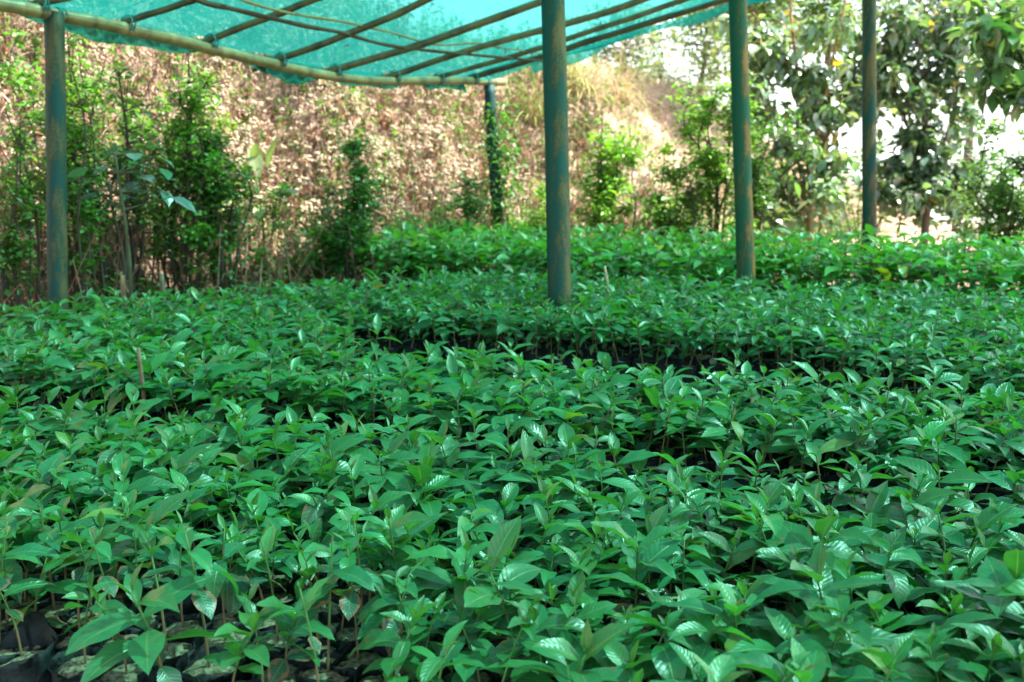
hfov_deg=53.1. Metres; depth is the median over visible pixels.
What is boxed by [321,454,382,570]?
coffee seedling
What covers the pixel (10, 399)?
coffee seedling
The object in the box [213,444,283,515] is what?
coffee seedling
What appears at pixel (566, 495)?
coffee seedling
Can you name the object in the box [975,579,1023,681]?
coffee seedling
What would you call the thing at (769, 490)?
coffee seedling
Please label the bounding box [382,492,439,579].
coffee seedling
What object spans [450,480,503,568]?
coffee seedling
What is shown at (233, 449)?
coffee seedling
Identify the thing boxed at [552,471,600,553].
coffee seedling
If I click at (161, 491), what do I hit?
coffee seedling
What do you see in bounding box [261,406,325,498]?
coffee seedling
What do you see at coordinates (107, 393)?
coffee seedling
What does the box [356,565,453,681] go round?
coffee seedling
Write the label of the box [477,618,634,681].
coffee seedling
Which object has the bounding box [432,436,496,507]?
coffee seedling
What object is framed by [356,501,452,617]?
coffee seedling
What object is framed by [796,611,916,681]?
coffee seedling
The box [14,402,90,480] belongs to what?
coffee seedling
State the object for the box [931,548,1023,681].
coffee seedling
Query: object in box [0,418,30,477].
coffee seedling
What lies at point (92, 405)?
coffee seedling
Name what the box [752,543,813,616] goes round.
coffee seedling
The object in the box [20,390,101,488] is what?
coffee seedling
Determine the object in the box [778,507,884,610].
coffee seedling
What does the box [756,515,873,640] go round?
coffee seedling
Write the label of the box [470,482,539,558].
coffee seedling
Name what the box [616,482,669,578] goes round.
coffee seedling
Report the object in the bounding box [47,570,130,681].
coffee seedling
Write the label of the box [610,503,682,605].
coffee seedling
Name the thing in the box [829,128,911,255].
shrub
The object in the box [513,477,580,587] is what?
coffee seedling
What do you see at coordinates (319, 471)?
coffee seedling
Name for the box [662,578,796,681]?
coffee seedling
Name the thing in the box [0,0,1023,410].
ground
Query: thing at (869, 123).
green post
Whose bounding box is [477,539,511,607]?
coffee seedling
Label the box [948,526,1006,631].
coffee seedling
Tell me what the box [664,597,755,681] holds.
coffee seedling
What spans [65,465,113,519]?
coffee seedling
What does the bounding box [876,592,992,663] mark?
coffee seedling
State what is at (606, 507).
coffee seedling
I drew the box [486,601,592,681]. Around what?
coffee seedling
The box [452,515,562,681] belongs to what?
coffee seedling
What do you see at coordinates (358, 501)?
coffee seedling
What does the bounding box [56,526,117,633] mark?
coffee seedling
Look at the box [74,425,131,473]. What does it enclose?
coffee seedling
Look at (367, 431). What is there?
coffee seedling
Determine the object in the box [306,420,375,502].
coffee seedling
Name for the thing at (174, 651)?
coffee seedling
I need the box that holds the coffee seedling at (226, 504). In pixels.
[194,468,273,568]
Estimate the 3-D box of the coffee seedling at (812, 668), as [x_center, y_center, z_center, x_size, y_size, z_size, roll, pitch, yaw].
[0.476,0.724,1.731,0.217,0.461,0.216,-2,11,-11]
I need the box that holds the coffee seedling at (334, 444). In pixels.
[294,434,357,519]
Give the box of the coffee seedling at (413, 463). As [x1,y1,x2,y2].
[382,448,451,540]
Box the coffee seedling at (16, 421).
[1,385,38,449]
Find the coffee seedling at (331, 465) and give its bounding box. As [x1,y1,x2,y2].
[300,438,371,523]
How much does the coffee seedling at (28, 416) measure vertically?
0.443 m
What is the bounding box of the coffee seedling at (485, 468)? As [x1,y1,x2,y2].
[469,454,522,499]
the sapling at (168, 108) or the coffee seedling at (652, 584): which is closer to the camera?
the coffee seedling at (652, 584)
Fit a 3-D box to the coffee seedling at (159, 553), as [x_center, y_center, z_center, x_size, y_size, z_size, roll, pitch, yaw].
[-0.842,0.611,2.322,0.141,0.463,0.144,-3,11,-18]
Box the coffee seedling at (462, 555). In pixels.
[403,527,512,653]
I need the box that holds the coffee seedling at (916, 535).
[877,515,956,631]
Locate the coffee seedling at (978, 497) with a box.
[941,489,1018,564]
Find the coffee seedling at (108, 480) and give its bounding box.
[68,472,149,520]
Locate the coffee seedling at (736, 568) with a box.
[692,492,760,573]
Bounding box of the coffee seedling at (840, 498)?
[825,464,880,551]
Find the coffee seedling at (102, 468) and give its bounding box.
[67,461,142,504]
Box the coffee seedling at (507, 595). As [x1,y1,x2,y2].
[488,566,552,661]
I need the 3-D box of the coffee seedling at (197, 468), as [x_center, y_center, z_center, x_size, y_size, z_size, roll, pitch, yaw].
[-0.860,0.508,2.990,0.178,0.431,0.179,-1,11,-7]
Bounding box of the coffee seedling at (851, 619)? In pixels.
[815,615,890,647]
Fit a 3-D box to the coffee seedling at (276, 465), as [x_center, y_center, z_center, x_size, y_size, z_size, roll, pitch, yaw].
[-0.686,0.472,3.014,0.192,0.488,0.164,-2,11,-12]
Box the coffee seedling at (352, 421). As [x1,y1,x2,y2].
[313,409,383,488]
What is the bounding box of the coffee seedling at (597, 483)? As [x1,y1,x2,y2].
[581,460,630,529]
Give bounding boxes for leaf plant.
[67,145,196,325]
[237,135,301,285]
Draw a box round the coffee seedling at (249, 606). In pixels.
[235,580,278,681]
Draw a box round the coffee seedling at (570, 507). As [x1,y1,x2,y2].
[513,476,580,572]
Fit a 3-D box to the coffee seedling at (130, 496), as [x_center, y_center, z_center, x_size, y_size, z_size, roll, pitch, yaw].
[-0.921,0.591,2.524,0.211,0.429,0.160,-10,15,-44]
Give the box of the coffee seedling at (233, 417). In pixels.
[193,410,260,480]
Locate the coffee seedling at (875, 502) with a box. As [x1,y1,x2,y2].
[845,480,895,570]
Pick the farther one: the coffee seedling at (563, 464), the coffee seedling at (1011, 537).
the coffee seedling at (563, 464)
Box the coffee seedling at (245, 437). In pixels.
[210,410,271,500]
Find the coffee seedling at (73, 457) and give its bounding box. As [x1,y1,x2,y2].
[63,451,87,512]
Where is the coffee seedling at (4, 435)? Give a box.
[0,433,15,470]
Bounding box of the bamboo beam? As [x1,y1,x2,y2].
[0,0,506,86]
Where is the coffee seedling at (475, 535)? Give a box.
[448,515,516,576]
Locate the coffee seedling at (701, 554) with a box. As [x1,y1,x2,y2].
[648,532,713,648]
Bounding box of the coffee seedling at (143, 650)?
[65,560,236,681]
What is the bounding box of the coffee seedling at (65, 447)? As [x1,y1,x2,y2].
[46,433,117,467]
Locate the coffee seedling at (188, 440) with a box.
[170,423,235,513]
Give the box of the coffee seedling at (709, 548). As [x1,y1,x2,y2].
[675,534,746,600]
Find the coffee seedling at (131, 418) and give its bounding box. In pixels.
[99,407,164,495]
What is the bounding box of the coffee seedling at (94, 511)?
[59,491,175,606]
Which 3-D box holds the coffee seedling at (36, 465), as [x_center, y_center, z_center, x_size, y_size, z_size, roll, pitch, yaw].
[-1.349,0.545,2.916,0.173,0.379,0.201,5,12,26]
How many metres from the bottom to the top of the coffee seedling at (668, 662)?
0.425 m
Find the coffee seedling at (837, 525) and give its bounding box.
[795,518,859,602]
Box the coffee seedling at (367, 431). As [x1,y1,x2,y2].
[352,418,387,502]
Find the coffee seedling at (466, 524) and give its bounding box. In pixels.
[428,508,501,617]
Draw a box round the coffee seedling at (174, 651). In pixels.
[133,510,197,667]
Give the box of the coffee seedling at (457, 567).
[429,548,500,647]
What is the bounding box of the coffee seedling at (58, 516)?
[8,495,108,601]
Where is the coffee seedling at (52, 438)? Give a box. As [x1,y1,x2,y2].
[43,415,105,472]
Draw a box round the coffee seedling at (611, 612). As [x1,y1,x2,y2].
[604,605,652,681]
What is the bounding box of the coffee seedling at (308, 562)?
[284,544,351,671]
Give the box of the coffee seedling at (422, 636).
[380,591,454,681]
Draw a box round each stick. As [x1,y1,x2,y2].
[191,0,541,61]
[240,0,481,45]
[495,46,541,58]
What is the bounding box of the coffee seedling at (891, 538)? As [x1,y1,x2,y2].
[851,525,928,633]
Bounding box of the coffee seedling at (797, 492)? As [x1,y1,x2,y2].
[769,480,843,577]
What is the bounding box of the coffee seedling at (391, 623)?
[354,560,445,681]
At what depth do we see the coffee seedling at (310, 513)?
2.62 m
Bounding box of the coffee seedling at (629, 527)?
[563,490,646,597]
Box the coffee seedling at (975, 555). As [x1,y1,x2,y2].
[923,541,1023,650]
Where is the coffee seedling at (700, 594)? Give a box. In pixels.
[644,585,719,681]
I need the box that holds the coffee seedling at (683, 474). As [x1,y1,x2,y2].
[652,461,699,535]
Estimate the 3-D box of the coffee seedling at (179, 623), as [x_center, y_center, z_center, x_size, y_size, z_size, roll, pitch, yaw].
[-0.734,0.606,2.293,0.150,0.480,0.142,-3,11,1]
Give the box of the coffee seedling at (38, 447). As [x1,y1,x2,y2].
[0,439,68,491]
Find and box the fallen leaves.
[0,28,790,318]
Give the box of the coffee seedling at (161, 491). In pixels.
[121,475,191,550]
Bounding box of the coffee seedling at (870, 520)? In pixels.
[852,510,895,603]
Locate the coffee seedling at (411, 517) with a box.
[357,507,435,631]
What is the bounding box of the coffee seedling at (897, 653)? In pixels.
[825,632,913,681]
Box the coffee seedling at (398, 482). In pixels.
[367,474,449,570]
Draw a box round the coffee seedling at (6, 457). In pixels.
[0,447,25,489]
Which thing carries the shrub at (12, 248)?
on the ground at (292, 102)
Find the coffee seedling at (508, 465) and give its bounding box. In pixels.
[477,434,544,519]
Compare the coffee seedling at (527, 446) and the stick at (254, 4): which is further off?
the stick at (254, 4)
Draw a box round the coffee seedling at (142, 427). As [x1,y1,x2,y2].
[102,403,156,466]
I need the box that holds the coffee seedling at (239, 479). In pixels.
[207,469,279,530]
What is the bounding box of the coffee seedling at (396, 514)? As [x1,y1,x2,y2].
[340,504,412,627]
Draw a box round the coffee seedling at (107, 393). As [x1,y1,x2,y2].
[99,384,132,435]
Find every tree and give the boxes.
[589,18,709,98]
[637,6,776,107]
[687,0,817,154]
[703,0,934,261]
[775,0,902,140]
[842,0,1004,243]
[877,0,1023,231]
[939,0,1023,132]
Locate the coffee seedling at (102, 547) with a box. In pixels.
[47,524,144,655]
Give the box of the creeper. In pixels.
[471,100,530,234]
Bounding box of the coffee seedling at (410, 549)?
[375,535,455,646]
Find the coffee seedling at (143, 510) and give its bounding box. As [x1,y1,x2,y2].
[99,451,159,514]
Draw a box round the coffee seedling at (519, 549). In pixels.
[504,521,536,586]
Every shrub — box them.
[0,56,68,333]
[17,31,131,334]
[29,59,177,304]
[106,59,249,326]
[161,122,267,299]
[241,178,369,302]
[295,136,386,285]
[378,189,468,273]
[427,168,498,273]
[514,179,576,272]
[570,116,648,277]
[629,133,712,266]
[643,176,725,248]
[658,70,768,243]
[726,92,822,246]
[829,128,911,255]
[934,153,1000,261]
[948,109,1023,289]
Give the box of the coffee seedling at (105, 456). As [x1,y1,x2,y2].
[91,427,158,477]
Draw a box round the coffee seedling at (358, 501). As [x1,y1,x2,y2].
[323,454,383,523]
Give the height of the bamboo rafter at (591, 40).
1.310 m
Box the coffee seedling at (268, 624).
[202,525,293,631]
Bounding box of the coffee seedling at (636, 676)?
[614,663,679,681]
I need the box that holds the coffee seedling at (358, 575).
[293,518,375,681]
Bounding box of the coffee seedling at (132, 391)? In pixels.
[107,382,161,466]
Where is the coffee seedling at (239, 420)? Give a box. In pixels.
[215,404,272,477]
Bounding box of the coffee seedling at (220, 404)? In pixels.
[166,395,234,458]
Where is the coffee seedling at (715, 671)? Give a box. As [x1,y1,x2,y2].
[686,649,748,681]
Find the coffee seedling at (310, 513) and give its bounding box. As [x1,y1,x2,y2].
[295,475,368,561]
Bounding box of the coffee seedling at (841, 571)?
[829,548,888,632]
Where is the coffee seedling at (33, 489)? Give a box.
[0,484,71,574]
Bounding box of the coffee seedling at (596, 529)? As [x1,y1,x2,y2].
[557,515,622,603]
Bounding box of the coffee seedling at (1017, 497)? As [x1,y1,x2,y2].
[980,494,1023,507]
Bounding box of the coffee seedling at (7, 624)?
[0,527,38,632]
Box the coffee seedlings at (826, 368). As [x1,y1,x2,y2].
[0,216,1023,669]
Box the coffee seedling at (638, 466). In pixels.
[589,449,666,533]
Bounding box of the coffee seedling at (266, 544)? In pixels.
[246,523,307,677]
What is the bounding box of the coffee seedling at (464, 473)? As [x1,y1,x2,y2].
[439,458,496,550]
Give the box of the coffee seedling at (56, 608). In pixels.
[5,491,85,620]
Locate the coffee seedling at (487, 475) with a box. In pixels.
[467,441,521,533]
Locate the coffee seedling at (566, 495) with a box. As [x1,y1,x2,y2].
[495,456,592,550]
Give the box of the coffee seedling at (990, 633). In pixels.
[949,623,1023,681]
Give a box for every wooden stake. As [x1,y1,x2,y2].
[120,275,126,329]
[136,348,149,437]
[159,273,166,302]
[604,266,609,296]
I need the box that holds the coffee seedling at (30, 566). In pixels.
[1,505,65,616]
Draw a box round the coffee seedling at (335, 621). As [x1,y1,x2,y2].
[312,520,386,647]
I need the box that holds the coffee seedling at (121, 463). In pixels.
[85,450,177,558]
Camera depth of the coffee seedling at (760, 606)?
2.22 m
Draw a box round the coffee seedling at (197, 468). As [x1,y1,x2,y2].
[181,443,236,527]
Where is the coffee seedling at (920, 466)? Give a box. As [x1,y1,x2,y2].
[893,456,992,569]
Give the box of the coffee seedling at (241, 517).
[236,476,305,550]
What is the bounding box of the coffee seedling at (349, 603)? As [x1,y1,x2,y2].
[317,532,387,677]
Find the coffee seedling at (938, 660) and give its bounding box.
[879,611,1003,681]
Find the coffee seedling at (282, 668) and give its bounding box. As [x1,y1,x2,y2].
[251,584,337,681]
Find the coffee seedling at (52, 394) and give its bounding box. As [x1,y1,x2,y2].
[36,386,66,418]
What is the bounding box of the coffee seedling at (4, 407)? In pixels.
[0,398,25,437]
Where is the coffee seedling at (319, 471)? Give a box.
[286,457,345,540]
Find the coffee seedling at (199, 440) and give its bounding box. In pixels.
[153,435,213,499]
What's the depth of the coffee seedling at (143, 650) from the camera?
1.95 m
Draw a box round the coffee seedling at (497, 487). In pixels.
[481,467,532,546]
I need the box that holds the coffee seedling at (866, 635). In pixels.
[756,594,916,681]
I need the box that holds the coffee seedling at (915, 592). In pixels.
[903,551,982,615]
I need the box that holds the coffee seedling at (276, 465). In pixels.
[244,422,308,515]
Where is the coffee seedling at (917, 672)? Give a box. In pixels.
[883,626,971,681]
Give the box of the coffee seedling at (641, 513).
[577,492,651,541]
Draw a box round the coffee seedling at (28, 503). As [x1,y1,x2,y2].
[0,484,44,572]
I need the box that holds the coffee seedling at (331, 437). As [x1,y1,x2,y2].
[280,430,348,494]
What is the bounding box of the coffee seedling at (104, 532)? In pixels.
[47,510,128,652]
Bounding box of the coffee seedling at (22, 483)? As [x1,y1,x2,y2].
[0,468,38,512]
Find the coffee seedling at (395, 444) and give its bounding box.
[362,429,418,517]
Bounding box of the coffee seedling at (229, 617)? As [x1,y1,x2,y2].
[186,523,273,632]
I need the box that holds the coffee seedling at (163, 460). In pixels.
[131,448,188,515]
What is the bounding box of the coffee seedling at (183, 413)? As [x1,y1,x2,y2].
[150,407,187,470]
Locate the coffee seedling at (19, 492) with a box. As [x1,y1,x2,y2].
[0,489,52,564]
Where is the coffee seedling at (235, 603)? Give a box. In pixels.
[206,507,294,612]
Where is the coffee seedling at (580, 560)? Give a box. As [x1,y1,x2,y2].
[540,540,654,644]
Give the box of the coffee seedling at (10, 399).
[0,396,29,450]
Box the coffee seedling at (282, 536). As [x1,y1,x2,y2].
[212,492,299,569]
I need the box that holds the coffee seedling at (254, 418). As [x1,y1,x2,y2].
[212,398,286,492]
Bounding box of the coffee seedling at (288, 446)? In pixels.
[264,421,319,508]
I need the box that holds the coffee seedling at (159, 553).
[110,517,173,634]
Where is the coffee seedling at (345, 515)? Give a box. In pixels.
[335,507,394,596]
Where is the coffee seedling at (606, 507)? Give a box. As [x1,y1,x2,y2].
[565,484,646,574]
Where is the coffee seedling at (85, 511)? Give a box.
[51,502,104,580]
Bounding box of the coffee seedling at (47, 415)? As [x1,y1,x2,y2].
[23,412,77,464]
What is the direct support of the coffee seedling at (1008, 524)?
on the ground at (292, 102)
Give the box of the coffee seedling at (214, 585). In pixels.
[189,513,259,680]
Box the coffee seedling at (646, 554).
[589,521,694,649]
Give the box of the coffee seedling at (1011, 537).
[1004,531,1023,603]
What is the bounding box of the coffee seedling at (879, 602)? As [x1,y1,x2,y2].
[845,591,947,681]
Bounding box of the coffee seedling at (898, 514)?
[876,487,957,585]
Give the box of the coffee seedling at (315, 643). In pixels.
[265,573,333,681]
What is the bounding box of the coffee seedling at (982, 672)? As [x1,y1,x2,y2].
[919,632,1023,681]
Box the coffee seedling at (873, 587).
[775,570,888,610]
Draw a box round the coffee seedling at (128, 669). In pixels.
[65,584,158,681]
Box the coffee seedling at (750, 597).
[699,573,777,681]
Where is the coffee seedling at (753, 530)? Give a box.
[719,501,789,599]
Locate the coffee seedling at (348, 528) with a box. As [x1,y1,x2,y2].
[328,513,390,652]
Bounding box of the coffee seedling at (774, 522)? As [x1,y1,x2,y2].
[718,486,788,630]
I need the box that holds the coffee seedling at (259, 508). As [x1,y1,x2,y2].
[225,488,297,595]
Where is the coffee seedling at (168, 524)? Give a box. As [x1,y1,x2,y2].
[114,519,210,614]
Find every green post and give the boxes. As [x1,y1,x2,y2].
[44,11,68,333]
[484,84,504,246]
[541,0,571,340]
[729,0,755,302]
[862,0,876,269]
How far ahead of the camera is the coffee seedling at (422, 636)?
2.00 m
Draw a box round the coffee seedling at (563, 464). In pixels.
[543,442,621,537]
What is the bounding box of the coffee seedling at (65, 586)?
[1,535,90,651]
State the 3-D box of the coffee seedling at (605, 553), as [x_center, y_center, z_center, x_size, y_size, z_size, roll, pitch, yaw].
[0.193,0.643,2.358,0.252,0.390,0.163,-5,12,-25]
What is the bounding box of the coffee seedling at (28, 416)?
[11,409,62,481]
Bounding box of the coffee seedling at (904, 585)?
[850,537,930,644]
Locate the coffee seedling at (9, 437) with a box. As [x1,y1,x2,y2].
[1,423,42,480]
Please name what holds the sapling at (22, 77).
on the ground at (292, 102)
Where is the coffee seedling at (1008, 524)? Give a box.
[964,503,1023,603]
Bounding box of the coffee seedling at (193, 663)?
[139,525,245,681]
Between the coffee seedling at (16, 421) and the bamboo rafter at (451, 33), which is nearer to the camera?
the coffee seedling at (16, 421)
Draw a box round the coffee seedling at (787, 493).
[766,478,825,570]
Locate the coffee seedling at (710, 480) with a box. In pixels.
[671,471,744,547]
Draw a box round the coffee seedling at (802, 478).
[775,471,838,526]
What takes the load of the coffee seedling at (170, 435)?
on the ground at (292, 102)
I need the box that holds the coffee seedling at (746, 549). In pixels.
[677,526,781,648]
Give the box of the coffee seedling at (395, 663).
[348,595,442,681]
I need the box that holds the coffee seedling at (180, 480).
[150,468,230,573]
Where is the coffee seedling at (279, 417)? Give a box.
[254,411,305,481]
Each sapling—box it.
[0,21,45,275]
[65,57,111,314]
[104,88,183,291]
[156,92,242,293]
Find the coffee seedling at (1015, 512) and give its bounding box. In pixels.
[936,496,1023,564]
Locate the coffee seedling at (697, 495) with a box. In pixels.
[647,475,717,589]
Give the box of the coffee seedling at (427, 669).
[412,620,489,681]
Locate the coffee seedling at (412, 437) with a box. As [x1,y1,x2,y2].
[361,425,441,512]
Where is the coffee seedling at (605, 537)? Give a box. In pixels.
[566,524,648,614]
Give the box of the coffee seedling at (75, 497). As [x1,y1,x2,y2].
[44,485,107,557]
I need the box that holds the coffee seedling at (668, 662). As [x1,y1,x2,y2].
[598,608,685,681]
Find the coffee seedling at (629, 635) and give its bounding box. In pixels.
[583,604,673,679]
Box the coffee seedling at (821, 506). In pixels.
[801,494,886,592]
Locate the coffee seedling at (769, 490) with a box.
[718,477,798,576]
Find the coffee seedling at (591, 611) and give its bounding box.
[546,569,618,681]
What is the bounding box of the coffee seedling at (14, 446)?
[0,431,41,482]
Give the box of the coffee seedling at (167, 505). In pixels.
[111,492,205,614]
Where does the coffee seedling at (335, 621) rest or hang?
on the ground at (292, 102)
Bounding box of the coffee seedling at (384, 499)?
[321,487,412,589]
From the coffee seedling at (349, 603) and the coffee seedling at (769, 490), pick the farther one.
the coffee seedling at (769, 490)
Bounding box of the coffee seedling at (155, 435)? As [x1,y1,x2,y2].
[149,412,186,471]
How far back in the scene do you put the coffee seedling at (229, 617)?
2.33 m
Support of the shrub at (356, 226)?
on the ground at (292, 102)
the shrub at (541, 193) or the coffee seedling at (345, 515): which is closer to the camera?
the coffee seedling at (345, 515)
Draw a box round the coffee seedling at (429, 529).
[401,524,459,593]
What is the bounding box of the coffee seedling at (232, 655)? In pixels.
[202,610,279,681]
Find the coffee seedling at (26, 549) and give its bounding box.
[0,502,63,664]
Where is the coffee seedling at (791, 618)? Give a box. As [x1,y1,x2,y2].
[748,604,847,677]
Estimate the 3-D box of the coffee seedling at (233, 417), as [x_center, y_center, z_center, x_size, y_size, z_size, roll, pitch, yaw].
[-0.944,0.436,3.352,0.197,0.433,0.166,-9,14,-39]
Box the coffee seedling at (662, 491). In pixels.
[640,473,692,519]
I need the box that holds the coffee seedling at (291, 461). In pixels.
[259,448,316,530]
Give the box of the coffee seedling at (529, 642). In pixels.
[451,594,566,681]
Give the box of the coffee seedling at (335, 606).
[251,512,341,638]
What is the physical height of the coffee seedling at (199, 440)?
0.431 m
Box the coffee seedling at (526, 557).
[472,519,543,643]
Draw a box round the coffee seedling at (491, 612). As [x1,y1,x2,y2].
[426,587,518,681]
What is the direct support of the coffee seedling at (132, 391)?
on the ground at (292, 102)
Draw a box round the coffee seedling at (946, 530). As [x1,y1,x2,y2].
[884,498,982,630]
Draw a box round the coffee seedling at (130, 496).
[92,489,178,596]
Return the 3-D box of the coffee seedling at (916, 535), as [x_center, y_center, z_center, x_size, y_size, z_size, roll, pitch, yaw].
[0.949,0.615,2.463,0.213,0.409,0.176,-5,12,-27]
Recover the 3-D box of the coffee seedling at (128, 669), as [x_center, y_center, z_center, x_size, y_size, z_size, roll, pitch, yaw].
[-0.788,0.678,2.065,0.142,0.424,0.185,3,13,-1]
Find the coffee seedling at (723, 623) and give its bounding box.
[682,579,741,678]
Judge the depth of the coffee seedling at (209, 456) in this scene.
2.87 m
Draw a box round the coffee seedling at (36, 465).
[0,461,67,524]
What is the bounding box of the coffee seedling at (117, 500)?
[88,484,179,569]
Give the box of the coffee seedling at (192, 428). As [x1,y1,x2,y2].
[157,422,221,500]
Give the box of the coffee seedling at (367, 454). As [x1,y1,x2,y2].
[335,446,423,517]
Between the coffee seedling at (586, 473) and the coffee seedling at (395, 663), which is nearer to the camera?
the coffee seedling at (395, 663)
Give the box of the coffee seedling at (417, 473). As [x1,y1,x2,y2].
[376,463,476,574]
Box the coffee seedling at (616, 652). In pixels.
[573,636,657,681]
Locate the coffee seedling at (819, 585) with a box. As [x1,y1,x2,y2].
[747,538,891,681]
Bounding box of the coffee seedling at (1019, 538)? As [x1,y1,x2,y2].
[1000,529,1023,617]
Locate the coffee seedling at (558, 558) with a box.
[529,534,596,615]
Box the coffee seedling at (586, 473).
[559,455,652,511]
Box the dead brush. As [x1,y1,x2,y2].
[0,12,730,338]
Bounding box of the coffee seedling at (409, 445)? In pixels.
[386,440,453,509]
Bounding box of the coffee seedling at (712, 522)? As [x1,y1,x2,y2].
[669,496,757,593]
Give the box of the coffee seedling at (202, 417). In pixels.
[175,406,221,461]
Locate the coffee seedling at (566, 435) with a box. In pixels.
[530,422,599,526]
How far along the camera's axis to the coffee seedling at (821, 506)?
2.54 m
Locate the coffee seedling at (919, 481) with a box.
[877,465,944,552]
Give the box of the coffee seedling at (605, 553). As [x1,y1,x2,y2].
[555,541,644,632]
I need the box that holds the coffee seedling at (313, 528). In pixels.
[285,518,341,596]
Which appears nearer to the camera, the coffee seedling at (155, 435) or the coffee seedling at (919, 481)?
the coffee seedling at (919, 481)
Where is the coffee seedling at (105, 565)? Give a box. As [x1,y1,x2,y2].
[94,491,150,591]
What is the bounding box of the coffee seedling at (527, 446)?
[492,429,566,532]
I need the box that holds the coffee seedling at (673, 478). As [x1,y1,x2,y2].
[636,468,696,572]
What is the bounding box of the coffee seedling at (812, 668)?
[725,636,825,681]
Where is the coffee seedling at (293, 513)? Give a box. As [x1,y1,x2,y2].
[243,490,322,574]
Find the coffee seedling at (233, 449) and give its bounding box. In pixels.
[199,423,254,500]
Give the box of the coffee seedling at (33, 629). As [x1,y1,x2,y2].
[0,572,57,681]
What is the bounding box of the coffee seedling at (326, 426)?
[299,422,337,490]
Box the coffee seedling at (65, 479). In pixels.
[28,461,98,551]
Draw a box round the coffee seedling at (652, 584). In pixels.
[639,534,708,626]
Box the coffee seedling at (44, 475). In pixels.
[9,451,80,531]
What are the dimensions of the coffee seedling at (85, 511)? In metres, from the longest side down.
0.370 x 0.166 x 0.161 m
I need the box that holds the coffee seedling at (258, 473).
[213,462,275,530]
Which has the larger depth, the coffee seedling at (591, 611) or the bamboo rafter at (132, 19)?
the bamboo rafter at (132, 19)
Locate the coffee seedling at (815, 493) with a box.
[798,483,860,530]
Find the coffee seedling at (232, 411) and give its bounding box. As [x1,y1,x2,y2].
[204,396,255,471]
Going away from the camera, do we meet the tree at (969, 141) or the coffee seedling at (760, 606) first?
the coffee seedling at (760, 606)
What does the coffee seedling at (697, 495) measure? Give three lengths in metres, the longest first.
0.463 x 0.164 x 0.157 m
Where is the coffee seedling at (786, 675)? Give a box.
[721,652,810,681]
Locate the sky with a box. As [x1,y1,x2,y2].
[582,0,1023,221]
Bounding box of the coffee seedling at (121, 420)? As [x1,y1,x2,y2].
[83,415,141,477]
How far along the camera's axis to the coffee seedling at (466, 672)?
1.96 m
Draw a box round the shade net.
[17,0,771,92]
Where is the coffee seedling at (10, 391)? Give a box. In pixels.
[0,385,41,462]
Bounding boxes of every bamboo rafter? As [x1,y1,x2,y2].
[28,0,71,11]
[120,0,195,38]
[201,0,322,47]
[251,0,432,72]
[321,0,540,75]
[381,0,649,87]
[434,0,689,85]
[465,0,728,84]
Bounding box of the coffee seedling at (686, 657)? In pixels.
[669,642,758,681]
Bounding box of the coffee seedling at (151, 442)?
[108,436,161,453]
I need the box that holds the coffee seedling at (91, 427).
[76,417,126,459]
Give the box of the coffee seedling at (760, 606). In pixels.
[710,578,763,647]
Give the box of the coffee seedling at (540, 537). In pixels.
[513,500,579,607]
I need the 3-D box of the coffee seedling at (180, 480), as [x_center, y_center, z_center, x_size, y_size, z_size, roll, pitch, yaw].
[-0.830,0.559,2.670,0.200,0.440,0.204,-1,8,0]
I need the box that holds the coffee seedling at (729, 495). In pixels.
[702,454,742,543]
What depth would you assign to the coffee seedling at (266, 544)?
2.21 m
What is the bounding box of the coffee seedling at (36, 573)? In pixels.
[0,524,57,601]
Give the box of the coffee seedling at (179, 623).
[151,508,215,642]
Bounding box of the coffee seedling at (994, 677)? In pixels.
[958,610,1023,681]
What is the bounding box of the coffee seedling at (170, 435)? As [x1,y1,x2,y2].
[128,424,184,516]
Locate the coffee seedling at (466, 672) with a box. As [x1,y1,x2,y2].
[424,607,508,681]
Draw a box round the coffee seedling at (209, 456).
[158,447,238,545]
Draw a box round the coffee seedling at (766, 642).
[730,606,833,681]
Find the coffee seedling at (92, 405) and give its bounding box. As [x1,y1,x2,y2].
[60,396,108,461]
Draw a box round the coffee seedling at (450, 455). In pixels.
[398,420,496,523]
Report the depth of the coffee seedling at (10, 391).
3.55 m
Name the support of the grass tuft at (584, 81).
on the ground at (292, 102)
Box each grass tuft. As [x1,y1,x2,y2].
[452,65,633,150]
[523,40,658,124]
[583,7,714,118]
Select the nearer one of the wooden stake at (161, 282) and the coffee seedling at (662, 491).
the coffee seedling at (662, 491)
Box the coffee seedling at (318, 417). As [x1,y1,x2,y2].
[290,403,334,487]
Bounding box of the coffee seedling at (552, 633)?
[504,581,606,680]
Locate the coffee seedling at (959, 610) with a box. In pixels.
[903,587,984,659]
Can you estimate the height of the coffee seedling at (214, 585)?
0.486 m
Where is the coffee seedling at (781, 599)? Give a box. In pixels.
[768,525,839,607]
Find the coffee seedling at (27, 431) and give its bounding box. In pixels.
[10,425,80,481]
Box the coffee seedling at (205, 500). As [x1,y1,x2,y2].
[177,476,231,560]
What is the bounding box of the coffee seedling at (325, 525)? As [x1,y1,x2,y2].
[287,493,347,579]
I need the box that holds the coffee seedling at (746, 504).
[717,474,787,558]
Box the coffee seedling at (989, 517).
[930,504,1017,598]
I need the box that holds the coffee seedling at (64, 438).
[43,431,98,525]
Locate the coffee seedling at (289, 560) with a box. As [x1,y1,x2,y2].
[233,516,299,611]
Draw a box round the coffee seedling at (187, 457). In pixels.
[143,443,222,527]
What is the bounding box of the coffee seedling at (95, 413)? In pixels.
[78,406,117,467]
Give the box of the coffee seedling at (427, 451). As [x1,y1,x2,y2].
[381,441,481,548]
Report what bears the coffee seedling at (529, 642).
on the ground at (292, 102)

